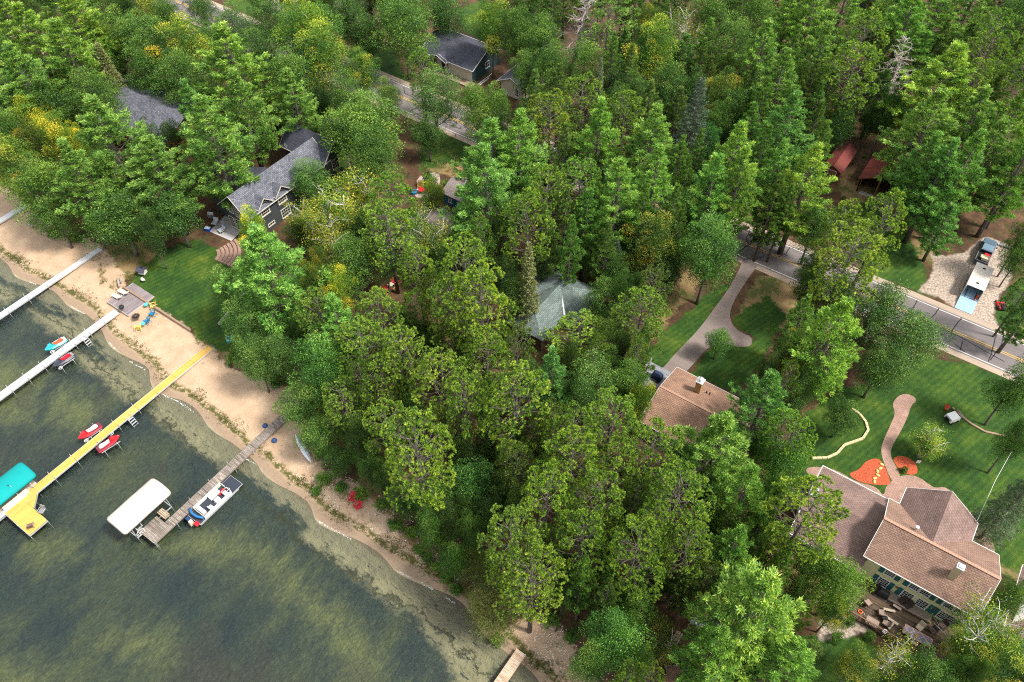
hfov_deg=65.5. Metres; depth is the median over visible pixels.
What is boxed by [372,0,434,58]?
maple tree
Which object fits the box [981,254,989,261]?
cardboard box
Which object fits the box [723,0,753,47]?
white pine
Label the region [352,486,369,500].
shrub
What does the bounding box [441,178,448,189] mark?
shrub
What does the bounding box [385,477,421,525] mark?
maple tree
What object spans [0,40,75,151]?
white pine
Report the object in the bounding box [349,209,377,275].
oak tree
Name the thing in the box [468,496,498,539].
oak tree
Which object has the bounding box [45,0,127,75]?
white pine
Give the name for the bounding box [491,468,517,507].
maple tree
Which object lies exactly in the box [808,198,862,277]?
red pine
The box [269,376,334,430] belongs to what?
maple tree
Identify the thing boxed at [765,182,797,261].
white pine
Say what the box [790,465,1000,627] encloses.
yellow house
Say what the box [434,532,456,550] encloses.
shrub
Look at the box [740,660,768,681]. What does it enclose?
oak tree
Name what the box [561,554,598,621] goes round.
white pine
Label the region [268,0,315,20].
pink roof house
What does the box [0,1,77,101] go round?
white pine
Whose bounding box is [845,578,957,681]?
timber deck
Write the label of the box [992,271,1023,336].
red pine
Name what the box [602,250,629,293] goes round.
oak tree
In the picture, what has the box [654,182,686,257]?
white pine
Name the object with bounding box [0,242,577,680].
shore weed
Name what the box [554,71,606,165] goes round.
red pine
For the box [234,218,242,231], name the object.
window
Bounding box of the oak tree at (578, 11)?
[566,0,591,26]
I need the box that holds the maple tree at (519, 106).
[509,98,533,138]
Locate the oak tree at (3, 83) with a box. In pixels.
[0,75,25,121]
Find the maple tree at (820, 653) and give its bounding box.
[805,641,834,681]
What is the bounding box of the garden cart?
[944,410,963,424]
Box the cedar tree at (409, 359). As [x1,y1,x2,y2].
[403,347,425,419]
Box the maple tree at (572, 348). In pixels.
[557,337,583,382]
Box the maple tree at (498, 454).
[488,435,516,471]
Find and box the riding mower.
[995,300,1008,309]
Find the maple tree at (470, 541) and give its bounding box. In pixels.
[452,506,482,563]
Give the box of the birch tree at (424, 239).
[405,198,459,271]
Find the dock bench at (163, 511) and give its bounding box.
[157,508,169,518]
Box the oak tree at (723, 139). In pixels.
[712,114,740,159]
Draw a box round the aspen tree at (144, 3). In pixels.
[128,0,177,35]
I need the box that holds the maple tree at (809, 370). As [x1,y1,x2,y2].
[792,348,830,407]
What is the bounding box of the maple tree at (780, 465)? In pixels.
[750,438,808,500]
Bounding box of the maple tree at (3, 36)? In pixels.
[0,29,32,87]
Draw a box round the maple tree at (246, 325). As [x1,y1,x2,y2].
[218,290,271,358]
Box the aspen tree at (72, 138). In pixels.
[59,119,93,167]
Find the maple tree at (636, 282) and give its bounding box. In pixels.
[625,270,649,311]
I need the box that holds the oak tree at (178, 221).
[144,174,204,247]
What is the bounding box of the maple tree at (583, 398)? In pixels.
[560,347,621,433]
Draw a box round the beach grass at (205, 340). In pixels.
[92,124,471,590]
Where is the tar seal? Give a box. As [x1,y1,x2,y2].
[179,1,1003,361]
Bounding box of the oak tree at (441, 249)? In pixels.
[427,235,453,281]
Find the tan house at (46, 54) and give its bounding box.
[10,23,77,78]
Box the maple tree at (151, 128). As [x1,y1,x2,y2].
[131,116,166,160]
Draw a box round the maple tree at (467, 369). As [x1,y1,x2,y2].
[449,342,475,395]
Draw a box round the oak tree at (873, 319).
[841,278,913,357]
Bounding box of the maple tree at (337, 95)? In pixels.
[324,68,372,126]
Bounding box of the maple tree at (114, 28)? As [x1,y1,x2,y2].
[98,4,146,74]
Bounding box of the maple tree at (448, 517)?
[430,497,465,542]
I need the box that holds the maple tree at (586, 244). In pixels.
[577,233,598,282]
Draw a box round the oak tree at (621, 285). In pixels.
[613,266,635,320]
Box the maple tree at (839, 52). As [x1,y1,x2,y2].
[830,39,849,65]
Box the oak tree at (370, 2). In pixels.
[351,0,381,20]
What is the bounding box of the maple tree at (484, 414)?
[473,394,501,438]
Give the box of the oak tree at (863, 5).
[849,0,875,27]
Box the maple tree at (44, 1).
[35,0,55,17]
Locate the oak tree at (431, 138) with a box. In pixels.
[408,111,446,161]
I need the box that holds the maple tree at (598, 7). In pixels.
[589,0,606,22]
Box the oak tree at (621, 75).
[603,60,633,110]
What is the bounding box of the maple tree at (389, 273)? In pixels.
[362,233,402,293]
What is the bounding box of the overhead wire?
[975,451,1011,523]
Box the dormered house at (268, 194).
[213,123,348,231]
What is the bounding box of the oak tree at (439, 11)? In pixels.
[421,0,470,40]
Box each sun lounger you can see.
[111,293,121,299]
[118,288,128,294]
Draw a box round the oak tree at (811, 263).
[793,249,826,298]
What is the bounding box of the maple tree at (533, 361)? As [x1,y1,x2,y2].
[511,357,545,391]
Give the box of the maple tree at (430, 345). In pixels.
[415,333,444,370]
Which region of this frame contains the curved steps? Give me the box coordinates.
[215,239,240,267]
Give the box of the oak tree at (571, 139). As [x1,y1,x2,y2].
[552,119,587,166]
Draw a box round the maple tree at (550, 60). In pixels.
[530,38,571,118]
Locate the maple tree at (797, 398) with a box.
[780,372,817,428]
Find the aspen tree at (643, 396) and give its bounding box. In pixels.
[625,372,656,433]
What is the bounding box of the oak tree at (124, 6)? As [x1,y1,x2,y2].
[105,0,141,20]
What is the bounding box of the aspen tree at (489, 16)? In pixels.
[465,0,510,79]
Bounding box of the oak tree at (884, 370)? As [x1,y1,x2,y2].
[850,335,912,398]
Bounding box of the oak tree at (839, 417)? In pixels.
[822,393,862,439]
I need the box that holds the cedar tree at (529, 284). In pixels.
[513,241,539,330]
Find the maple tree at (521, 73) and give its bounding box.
[508,47,541,102]
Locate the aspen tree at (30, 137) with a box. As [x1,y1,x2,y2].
[7,115,58,175]
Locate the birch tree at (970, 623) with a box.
[925,578,1020,662]
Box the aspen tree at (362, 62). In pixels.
[344,47,381,103]
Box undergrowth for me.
[292,8,1022,681]
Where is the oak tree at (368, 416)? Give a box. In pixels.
[351,388,384,426]
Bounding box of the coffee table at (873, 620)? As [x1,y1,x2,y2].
[865,615,879,628]
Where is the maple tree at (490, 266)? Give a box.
[478,244,498,286]
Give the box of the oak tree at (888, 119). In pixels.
[865,78,910,155]
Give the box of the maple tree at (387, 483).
[373,457,399,512]
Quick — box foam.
[15,275,454,602]
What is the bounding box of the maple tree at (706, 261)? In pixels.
[672,209,743,304]
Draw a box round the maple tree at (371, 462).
[358,446,387,500]
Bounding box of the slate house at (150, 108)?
[110,80,213,161]
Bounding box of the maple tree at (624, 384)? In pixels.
[599,356,653,424]
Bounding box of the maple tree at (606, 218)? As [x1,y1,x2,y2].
[595,209,616,237]
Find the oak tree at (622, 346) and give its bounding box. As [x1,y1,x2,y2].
[610,326,632,367]
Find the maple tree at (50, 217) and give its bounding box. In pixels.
[24,196,83,248]
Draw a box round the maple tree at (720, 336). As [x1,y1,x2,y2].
[704,327,735,359]
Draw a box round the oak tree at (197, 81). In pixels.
[190,77,223,120]
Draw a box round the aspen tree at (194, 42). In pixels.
[142,11,214,89]
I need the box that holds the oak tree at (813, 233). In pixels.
[789,196,836,263]
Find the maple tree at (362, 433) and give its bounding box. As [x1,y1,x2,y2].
[345,411,379,471]
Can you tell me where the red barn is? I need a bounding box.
[856,152,913,196]
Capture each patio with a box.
[210,215,239,240]
[415,172,439,197]
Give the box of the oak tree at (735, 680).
[718,656,752,681]
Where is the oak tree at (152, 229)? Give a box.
[130,206,167,268]
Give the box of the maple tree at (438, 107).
[406,66,463,138]
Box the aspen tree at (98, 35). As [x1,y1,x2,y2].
[77,8,119,60]
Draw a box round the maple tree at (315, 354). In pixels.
[285,330,357,409]
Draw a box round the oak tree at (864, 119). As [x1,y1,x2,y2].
[857,100,886,152]
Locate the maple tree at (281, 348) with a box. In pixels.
[259,331,301,386]
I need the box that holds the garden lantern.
[135,266,146,274]
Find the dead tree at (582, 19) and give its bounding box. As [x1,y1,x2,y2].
[558,0,598,82]
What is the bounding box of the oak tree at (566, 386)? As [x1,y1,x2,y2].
[553,383,577,423]
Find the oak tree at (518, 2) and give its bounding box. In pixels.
[501,0,527,47]
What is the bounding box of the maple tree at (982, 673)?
[955,657,998,681]
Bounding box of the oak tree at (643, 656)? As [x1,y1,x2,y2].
[626,642,655,679]
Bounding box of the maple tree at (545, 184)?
[539,160,565,198]
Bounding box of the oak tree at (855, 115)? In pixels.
[834,87,866,148]
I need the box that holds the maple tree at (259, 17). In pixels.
[244,0,289,60]
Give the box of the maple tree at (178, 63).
[149,46,214,106]
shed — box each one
[823,143,856,181]
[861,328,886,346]
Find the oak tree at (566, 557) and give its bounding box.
[552,553,576,585]
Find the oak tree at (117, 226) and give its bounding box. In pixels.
[78,185,158,256]
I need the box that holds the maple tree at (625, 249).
[619,244,647,279]
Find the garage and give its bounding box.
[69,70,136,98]
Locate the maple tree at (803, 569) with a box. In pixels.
[779,543,835,595]
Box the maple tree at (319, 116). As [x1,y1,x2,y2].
[303,101,329,133]
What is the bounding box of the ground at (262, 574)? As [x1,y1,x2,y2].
[0,0,1023,681]
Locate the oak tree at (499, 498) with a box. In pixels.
[485,484,509,528]
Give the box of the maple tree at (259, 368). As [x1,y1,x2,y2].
[232,331,279,392]
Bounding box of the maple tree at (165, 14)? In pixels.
[142,0,191,47]
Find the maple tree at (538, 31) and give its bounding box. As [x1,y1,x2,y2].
[514,8,568,92]
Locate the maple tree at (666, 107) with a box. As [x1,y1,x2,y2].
[660,94,678,143]
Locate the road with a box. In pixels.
[153,0,1023,376]
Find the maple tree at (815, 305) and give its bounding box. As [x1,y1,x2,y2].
[796,287,828,333]
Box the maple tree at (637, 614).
[619,591,658,640]
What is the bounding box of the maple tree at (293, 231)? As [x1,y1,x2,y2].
[280,214,313,258]
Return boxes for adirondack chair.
[134,324,141,331]
[143,317,151,324]
[148,310,157,316]
[348,491,355,501]
[353,499,363,509]
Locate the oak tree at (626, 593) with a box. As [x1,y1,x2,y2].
[616,566,647,609]
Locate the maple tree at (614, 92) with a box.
[601,79,629,146]
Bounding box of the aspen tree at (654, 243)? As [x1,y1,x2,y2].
[619,210,684,288]
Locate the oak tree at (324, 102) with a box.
[307,74,331,120]
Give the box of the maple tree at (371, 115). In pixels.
[318,84,414,173]
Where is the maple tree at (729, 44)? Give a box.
[697,9,755,84]
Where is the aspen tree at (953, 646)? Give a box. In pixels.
[938,621,997,668]
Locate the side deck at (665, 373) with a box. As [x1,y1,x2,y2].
[637,358,671,397]
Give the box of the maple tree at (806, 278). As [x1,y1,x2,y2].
[788,266,827,309]
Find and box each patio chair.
[26,521,34,529]
[37,504,47,513]
[211,217,219,224]
[217,224,224,233]
[864,598,872,608]
[870,583,881,592]
[877,609,886,616]
[881,618,893,629]
[897,595,909,604]
[903,599,914,608]
[909,638,919,646]
[913,620,926,631]
[927,624,940,636]
[937,619,950,630]
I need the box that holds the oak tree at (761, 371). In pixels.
[752,349,781,404]
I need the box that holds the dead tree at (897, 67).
[870,35,915,132]
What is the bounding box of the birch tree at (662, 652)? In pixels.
[646,610,686,667]
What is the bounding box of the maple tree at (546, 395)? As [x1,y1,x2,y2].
[529,375,561,429]
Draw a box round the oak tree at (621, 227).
[609,206,642,258]
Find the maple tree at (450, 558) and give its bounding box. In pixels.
[434,541,467,583]
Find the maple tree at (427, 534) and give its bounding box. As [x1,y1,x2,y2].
[412,504,443,561]
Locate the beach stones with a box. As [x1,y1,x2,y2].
[291,451,613,679]
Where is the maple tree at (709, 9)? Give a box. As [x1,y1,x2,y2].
[682,0,736,66]
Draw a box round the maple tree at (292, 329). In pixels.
[283,313,307,362]
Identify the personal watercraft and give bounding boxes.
[45,337,67,352]
[53,352,76,373]
[78,422,101,441]
[95,432,122,459]
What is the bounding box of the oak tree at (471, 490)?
[446,454,501,509]
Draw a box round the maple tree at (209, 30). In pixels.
[199,20,222,80]
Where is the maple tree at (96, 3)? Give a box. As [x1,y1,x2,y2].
[84,0,128,26]
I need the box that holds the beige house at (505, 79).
[497,61,549,100]
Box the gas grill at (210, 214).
[207,212,215,217]
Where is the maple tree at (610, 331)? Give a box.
[592,316,622,363]
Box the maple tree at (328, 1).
[319,0,340,12]
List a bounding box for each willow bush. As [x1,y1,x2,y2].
[459,545,499,592]
[463,571,528,647]
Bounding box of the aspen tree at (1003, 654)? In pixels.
[957,623,1023,681]
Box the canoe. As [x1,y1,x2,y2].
[295,434,310,461]
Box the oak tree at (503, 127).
[484,108,514,151]
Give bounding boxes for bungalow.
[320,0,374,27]
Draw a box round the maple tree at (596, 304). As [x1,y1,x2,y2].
[579,275,622,328]
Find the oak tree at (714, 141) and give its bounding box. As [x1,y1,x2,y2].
[698,121,722,164]
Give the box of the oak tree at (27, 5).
[10,0,42,13]
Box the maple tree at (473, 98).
[456,80,499,142]
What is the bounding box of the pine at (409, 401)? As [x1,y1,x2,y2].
[399,387,434,446]
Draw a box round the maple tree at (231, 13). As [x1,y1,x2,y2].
[212,0,263,75]
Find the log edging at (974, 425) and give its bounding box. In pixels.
[952,407,1003,436]
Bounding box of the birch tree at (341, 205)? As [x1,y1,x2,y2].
[302,166,380,239]
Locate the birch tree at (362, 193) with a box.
[329,171,384,220]
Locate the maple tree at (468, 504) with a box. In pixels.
[451,491,479,534]
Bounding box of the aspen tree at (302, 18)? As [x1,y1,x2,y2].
[267,0,344,85]
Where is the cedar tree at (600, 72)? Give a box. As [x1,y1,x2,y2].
[587,58,603,120]
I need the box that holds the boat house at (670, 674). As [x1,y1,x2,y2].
[662,665,692,681]
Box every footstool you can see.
[883,607,894,612]
[887,616,898,625]
[893,604,901,610]
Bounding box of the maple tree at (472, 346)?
[456,327,481,368]
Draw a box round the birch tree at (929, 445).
[907,421,953,461]
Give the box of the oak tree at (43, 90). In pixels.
[22,78,84,144]
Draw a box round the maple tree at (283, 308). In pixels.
[274,297,316,340]
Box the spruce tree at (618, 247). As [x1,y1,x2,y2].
[595,239,625,292]
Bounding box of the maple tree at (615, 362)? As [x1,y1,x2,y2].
[600,343,625,385]
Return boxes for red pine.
[293,286,350,374]
[321,375,369,448]
[333,315,393,394]
[334,149,367,201]
[346,353,380,437]
[354,286,412,366]
[357,198,418,293]
[359,352,407,432]
[360,171,421,268]
[362,398,417,485]
[376,323,432,403]
[380,405,455,521]
[396,241,438,325]
[400,287,433,352]
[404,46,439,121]
[406,346,475,450]
[419,270,445,332]
[425,270,478,358]
[431,229,495,330]
[434,317,469,369]
[437,407,468,470]
[440,366,492,445]
[445,260,518,379]
[460,326,512,398]
[468,212,496,286]
[476,503,544,600]
[480,359,553,476]
[489,205,509,279]
[492,0,523,42]
[492,541,568,633]
[494,439,539,502]
[497,186,555,282]
[501,320,537,400]
[517,163,575,265]
[520,88,578,199]
[520,458,577,568]
[521,413,546,463]
[531,397,568,457]
[534,424,605,527]
[537,521,567,583]
[539,308,610,362]
[540,400,602,500]
[548,156,609,262]
[548,508,610,595]
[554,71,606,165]
[565,464,625,555]
[574,332,612,388]
[578,0,640,85]
[579,386,642,482]
[586,434,641,516]
[587,508,626,569]
[602,90,646,156]
[604,509,665,611]
[609,285,670,349]
[610,657,645,681]
[611,415,684,502]
[620,475,650,551]
[625,333,648,413]
[630,660,664,681]
[631,499,678,583]
[634,263,674,319]
[636,457,716,552]
[656,517,713,604]
[687,557,723,609]
[692,493,732,550]
[753,526,790,570]
[757,407,818,488]
[757,473,850,572]
[768,359,799,418]
[807,218,889,329]
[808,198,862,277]
[813,39,879,152]
[830,6,889,112]
[849,187,908,285]
[865,29,902,82]
[940,56,997,146]
[949,28,1013,101]
[954,5,1020,107]
[974,0,1018,56]
[979,52,1023,129]
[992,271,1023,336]
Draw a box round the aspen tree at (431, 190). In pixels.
[417,173,445,209]
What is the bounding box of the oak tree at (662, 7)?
[648,1,674,42]
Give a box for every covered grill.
[651,370,663,383]
[874,587,889,600]
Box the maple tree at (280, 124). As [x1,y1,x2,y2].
[261,104,286,140]
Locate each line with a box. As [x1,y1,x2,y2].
[175,6,1023,372]
[176,0,1022,360]
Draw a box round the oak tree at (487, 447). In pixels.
[470,424,503,469]
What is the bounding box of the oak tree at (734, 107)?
[711,86,748,144]
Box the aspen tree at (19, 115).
[4,90,59,164]
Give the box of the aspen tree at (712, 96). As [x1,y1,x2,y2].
[702,65,742,144]
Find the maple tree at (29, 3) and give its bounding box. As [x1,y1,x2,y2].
[18,0,43,22]
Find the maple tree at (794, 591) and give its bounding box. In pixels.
[782,575,810,609]
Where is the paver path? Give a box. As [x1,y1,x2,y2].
[881,394,915,482]
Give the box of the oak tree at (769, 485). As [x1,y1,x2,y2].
[763,471,790,501]
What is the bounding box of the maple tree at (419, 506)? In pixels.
[400,478,457,521]
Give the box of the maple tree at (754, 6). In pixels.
[731,0,784,69]
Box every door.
[441,61,445,70]
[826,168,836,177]
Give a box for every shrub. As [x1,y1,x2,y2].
[46,227,62,238]
[60,231,84,243]
[224,347,239,366]
[264,371,284,389]
[310,485,321,495]
[313,450,327,461]
[315,470,333,486]
[334,480,349,494]
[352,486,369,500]
[371,498,389,509]
[386,518,403,531]
[404,526,417,539]
[412,543,426,555]
[420,551,432,563]
[422,169,434,184]
[430,562,441,571]
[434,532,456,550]
[439,571,455,582]
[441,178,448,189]
[449,583,463,597]
[489,630,505,648]
[543,608,560,629]
[563,627,580,644]
[806,639,821,648]
[830,631,844,644]
[845,615,856,628]
[862,629,877,642]
[897,651,921,671]
[900,466,909,473]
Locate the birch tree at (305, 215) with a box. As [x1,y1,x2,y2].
[282,189,328,246]
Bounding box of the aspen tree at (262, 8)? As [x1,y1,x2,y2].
[244,0,277,22]
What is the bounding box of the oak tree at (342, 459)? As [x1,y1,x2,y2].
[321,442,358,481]
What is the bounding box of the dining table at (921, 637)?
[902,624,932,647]
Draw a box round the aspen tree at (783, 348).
[764,327,818,381]
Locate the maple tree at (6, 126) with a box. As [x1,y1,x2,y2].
[0,106,29,165]
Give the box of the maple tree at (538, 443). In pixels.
[527,430,550,462]
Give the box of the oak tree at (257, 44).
[240,26,286,98]
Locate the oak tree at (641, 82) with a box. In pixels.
[621,66,654,131]
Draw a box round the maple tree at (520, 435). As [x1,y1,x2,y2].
[505,419,526,464]
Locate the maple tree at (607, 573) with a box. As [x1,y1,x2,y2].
[592,564,617,600]
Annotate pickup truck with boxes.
[973,237,996,264]
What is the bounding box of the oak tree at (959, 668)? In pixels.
[934,653,977,681]
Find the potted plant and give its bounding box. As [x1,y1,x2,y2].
[944,404,949,410]
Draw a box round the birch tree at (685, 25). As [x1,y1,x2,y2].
[660,1,699,70]
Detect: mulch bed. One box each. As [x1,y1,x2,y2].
[850,459,889,484]
[894,456,917,474]
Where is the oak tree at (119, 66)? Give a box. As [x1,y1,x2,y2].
[99,38,133,78]
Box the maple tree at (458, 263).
[444,223,478,271]
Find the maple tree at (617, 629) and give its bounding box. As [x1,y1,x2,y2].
[578,598,656,677]
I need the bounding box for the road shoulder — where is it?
[152,0,1023,380]
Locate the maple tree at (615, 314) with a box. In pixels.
[598,300,636,340]
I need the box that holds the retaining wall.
[122,286,190,330]
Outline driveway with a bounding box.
[663,256,758,371]
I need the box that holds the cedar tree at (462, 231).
[459,208,469,272]
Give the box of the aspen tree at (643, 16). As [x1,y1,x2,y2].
[628,1,664,66]
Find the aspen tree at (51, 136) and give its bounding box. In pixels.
[30,108,78,177]
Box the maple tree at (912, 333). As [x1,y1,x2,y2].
[874,307,956,372]
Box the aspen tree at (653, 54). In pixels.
[621,12,680,87]
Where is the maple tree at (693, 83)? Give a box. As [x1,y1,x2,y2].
[679,65,709,114]
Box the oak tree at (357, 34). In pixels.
[344,6,384,68]
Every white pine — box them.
[0,0,37,72]
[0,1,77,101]
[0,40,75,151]
[38,0,92,55]
[40,16,118,123]
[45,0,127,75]
[49,137,128,244]
[69,93,167,213]
[119,133,206,235]
[176,78,227,183]
[182,93,260,209]
[191,20,280,142]
[213,221,330,340]
[216,66,284,166]
[266,66,323,132]
[305,291,369,375]
[438,142,526,256]
[448,117,530,235]
[477,107,554,233]
[520,69,553,160]
[523,0,549,45]
[524,0,545,20]
[526,344,577,434]
[531,210,562,280]
[538,0,566,46]
[544,62,573,146]
[548,0,583,40]
[548,187,582,269]
[549,121,580,195]
[556,214,585,284]
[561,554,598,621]
[562,187,606,280]
[566,96,632,198]
[578,156,646,267]
[582,150,611,208]
[585,219,621,285]
[586,576,621,631]
[595,30,626,95]
[603,27,639,76]
[609,101,679,207]
[613,0,634,39]
[618,43,644,117]
[620,145,640,209]
[621,0,648,38]
[623,143,683,239]
[624,182,655,271]
[624,320,655,377]
[625,79,665,154]
[628,462,651,511]
[639,0,676,42]
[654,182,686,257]
[655,0,696,26]
[659,85,694,155]
[659,134,694,224]
[660,32,700,87]
[660,410,753,512]
[662,203,690,287]
[667,563,703,619]
[667,622,750,681]
[668,155,696,230]
[680,152,738,254]
[681,556,808,681]
[685,37,709,88]
[685,127,706,196]
[687,17,719,75]
[691,54,717,108]
[701,119,758,237]
[701,523,753,595]
[704,145,762,254]
[704,461,766,548]
[708,500,738,550]
[710,49,735,103]
[716,0,742,47]
[718,368,796,456]
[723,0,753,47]
[726,101,764,173]
[730,70,751,121]
[731,17,784,104]
[733,531,770,570]
[735,511,769,559]
[737,58,757,115]
[737,631,821,681]
[740,46,812,155]
[742,76,774,168]
[742,123,776,210]
[745,90,818,202]
[745,137,791,242]
[747,172,789,261]
[748,486,784,540]
[755,0,780,24]
[755,0,808,71]
[759,542,794,592]
[762,141,838,254]
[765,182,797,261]
[769,0,800,33]
[769,23,803,103]
[772,293,815,352]
[774,0,836,98]
[782,20,841,114]
[782,295,865,404]
[785,583,821,635]
[788,58,823,144]
[791,99,829,172]
[792,80,827,160]
[793,0,819,27]
[800,119,833,193]
[807,0,871,74]
[809,69,844,133]
[852,39,886,117]
[857,68,891,139]
[863,0,893,38]
[868,0,936,100]
[872,87,960,206]
[877,39,988,152]
[878,0,914,35]
[884,130,943,231]
[896,0,966,79]
[896,22,936,98]
[896,137,968,243]
[913,202,963,261]
[915,18,952,95]
[920,128,992,240]
[933,20,979,86]
[934,0,1001,75]
[935,84,996,164]
[945,117,1015,223]
[957,72,1004,149]
[962,85,1023,200]
[974,138,1023,237]
[978,0,1009,27]
[985,142,1023,228]
[987,36,1023,97]
[995,300,1023,353]
[1005,31,1023,74]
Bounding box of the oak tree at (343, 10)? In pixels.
[324,0,379,50]
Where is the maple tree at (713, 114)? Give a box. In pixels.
[690,99,729,160]
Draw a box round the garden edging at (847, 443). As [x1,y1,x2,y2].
[813,408,869,459]
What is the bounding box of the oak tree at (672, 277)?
[644,252,682,294]
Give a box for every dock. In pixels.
[0,205,26,223]
[0,248,102,319]
[0,310,119,411]
[1,345,212,543]
[139,411,287,550]
[494,649,525,681]
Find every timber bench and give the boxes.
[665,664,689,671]
[669,630,682,653]
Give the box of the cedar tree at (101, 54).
[94,42,126,94]
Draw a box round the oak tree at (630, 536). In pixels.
[615,501,641,542]
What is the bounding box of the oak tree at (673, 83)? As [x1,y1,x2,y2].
[650,60,692,119]
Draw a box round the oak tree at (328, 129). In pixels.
[319,116,352,169]
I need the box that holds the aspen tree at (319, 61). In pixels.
[281,17,353,117]
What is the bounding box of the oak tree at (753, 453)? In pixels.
[742,428,774,470]
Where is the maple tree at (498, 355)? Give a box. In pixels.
[487,328,513,369]
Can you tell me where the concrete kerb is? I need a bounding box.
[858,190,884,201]
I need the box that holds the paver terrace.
[806,467,994,551]
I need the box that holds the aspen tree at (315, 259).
[306,242,334,285]
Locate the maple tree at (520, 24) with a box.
[492,5,539,69]
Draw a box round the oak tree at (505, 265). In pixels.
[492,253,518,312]
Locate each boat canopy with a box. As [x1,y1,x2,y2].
[0,462,42,520]
[107,478,174,543]
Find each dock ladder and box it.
[79,333,92,346]
[124,412,138,427]
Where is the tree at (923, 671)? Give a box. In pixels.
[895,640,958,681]
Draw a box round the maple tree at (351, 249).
[330,230,374,301]
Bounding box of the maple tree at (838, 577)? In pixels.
[803,553,876,616]
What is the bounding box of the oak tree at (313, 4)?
[292,0,329,26]
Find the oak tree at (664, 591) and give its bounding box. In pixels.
[641,560,675,604]
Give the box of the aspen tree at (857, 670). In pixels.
[828,638,880,681]
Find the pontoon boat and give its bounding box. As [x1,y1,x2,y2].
[185,475,242,526]
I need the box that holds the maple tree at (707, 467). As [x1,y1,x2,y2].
[684,464,723,518]
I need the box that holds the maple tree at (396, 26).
[367,0,439,79]
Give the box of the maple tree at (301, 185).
[287,157,332,205]
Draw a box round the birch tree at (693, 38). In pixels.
[670,9,715,73]
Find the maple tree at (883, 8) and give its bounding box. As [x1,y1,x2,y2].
[857,0,901,76]
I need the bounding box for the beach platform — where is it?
[107,283,153,316]
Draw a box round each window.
[228,215,236,228]
[233,205,239,217]
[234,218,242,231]
[261,201,270,216]
[268,220,275,227]
[278,188,287,205]
[281,205,291,218]
[301,190,310,203]
[331,157,339,170]
[485,60,489,69]
[874,576,890,588]
[882,570,895,578]
[898,589,914,598]
[907,583,920,592]
[914,597,929,609]
[918,589,931,598]
[934,610,956,624]
[940,602,955,610]
[951,608,962,616]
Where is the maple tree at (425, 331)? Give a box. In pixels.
[416,319,438,353]
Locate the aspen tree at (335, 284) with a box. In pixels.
[316,262,360,309]
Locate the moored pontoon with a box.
[0,480,36,521]
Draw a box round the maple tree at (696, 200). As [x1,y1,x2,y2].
[674,185,707,242]
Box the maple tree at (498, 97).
[480,80,513,131]
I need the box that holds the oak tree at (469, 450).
[445,423,479,469]
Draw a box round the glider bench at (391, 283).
[380,277,400,294]
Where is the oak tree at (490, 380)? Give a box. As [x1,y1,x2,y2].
[475,372,502,411]
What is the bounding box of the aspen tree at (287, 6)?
[275,0,297,21]
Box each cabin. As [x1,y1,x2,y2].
[443,176,471,212]
[505,268,593,350]
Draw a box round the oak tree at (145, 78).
[121,34,168,94]
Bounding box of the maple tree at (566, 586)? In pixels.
[548,568,576,616]
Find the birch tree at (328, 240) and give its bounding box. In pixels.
[298,201,363,274]
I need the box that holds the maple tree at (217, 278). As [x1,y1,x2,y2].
[201,264,244,315]
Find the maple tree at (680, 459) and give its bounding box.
[660,442,698,497]
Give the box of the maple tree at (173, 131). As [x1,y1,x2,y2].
[156,118,190,164]
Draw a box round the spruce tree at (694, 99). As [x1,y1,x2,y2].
[667,77,711,184]
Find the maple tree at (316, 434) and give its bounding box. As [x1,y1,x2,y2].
[293,414,340,457]
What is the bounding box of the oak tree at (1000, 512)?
[969,478,1023,551]
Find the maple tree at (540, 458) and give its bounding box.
[520,455,559,499]
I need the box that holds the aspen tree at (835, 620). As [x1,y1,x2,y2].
[813,590,854,634]
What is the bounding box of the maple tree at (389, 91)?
[375,75,402,127]
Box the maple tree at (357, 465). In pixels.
[350,445,381,477]
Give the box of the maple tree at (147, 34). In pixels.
[118,5,170,77]
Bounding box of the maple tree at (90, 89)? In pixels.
[60,64,129,150]
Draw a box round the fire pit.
[131,313,139,318]
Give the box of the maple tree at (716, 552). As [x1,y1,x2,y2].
[693,540,722,580]
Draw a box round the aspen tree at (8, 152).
[0,133,55,203]
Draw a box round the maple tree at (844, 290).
[807,270,864,332]
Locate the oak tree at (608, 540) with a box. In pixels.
[592,534,621,585]
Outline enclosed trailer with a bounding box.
[954,262,993,314]
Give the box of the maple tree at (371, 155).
[339,122,406,202]
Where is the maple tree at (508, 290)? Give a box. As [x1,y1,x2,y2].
[494,269,524,327]
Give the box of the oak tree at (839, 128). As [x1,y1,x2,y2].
[822,99,857,160]
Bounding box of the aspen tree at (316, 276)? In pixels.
[298,259,329,325]
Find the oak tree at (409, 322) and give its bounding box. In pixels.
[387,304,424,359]
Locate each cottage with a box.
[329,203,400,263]
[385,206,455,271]
[422,30,499,87]
[641,367,762,462]
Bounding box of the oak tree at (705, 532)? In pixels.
[691,515,719,549]
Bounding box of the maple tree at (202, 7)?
[181,0,220,29]
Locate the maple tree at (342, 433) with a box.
[331,410,357,444]
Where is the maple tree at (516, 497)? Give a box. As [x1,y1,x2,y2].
[503,481,532,529]
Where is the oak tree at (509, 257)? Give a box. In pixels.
[490,242,520,277]
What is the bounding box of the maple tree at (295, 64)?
[266,45,314,117]
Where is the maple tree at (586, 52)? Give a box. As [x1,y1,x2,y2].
[563,32,605,110]
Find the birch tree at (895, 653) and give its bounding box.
[860,629,920,681]
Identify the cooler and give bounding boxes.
[204,226,210,231]
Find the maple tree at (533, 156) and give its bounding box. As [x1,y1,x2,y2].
[515,142,543,187]
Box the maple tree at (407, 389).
[389,380,416,413]
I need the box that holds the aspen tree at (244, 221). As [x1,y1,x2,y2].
[237,202,268,256]
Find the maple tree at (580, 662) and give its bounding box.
[563,632,618,681]
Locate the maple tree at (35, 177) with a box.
[0,150,81,234]

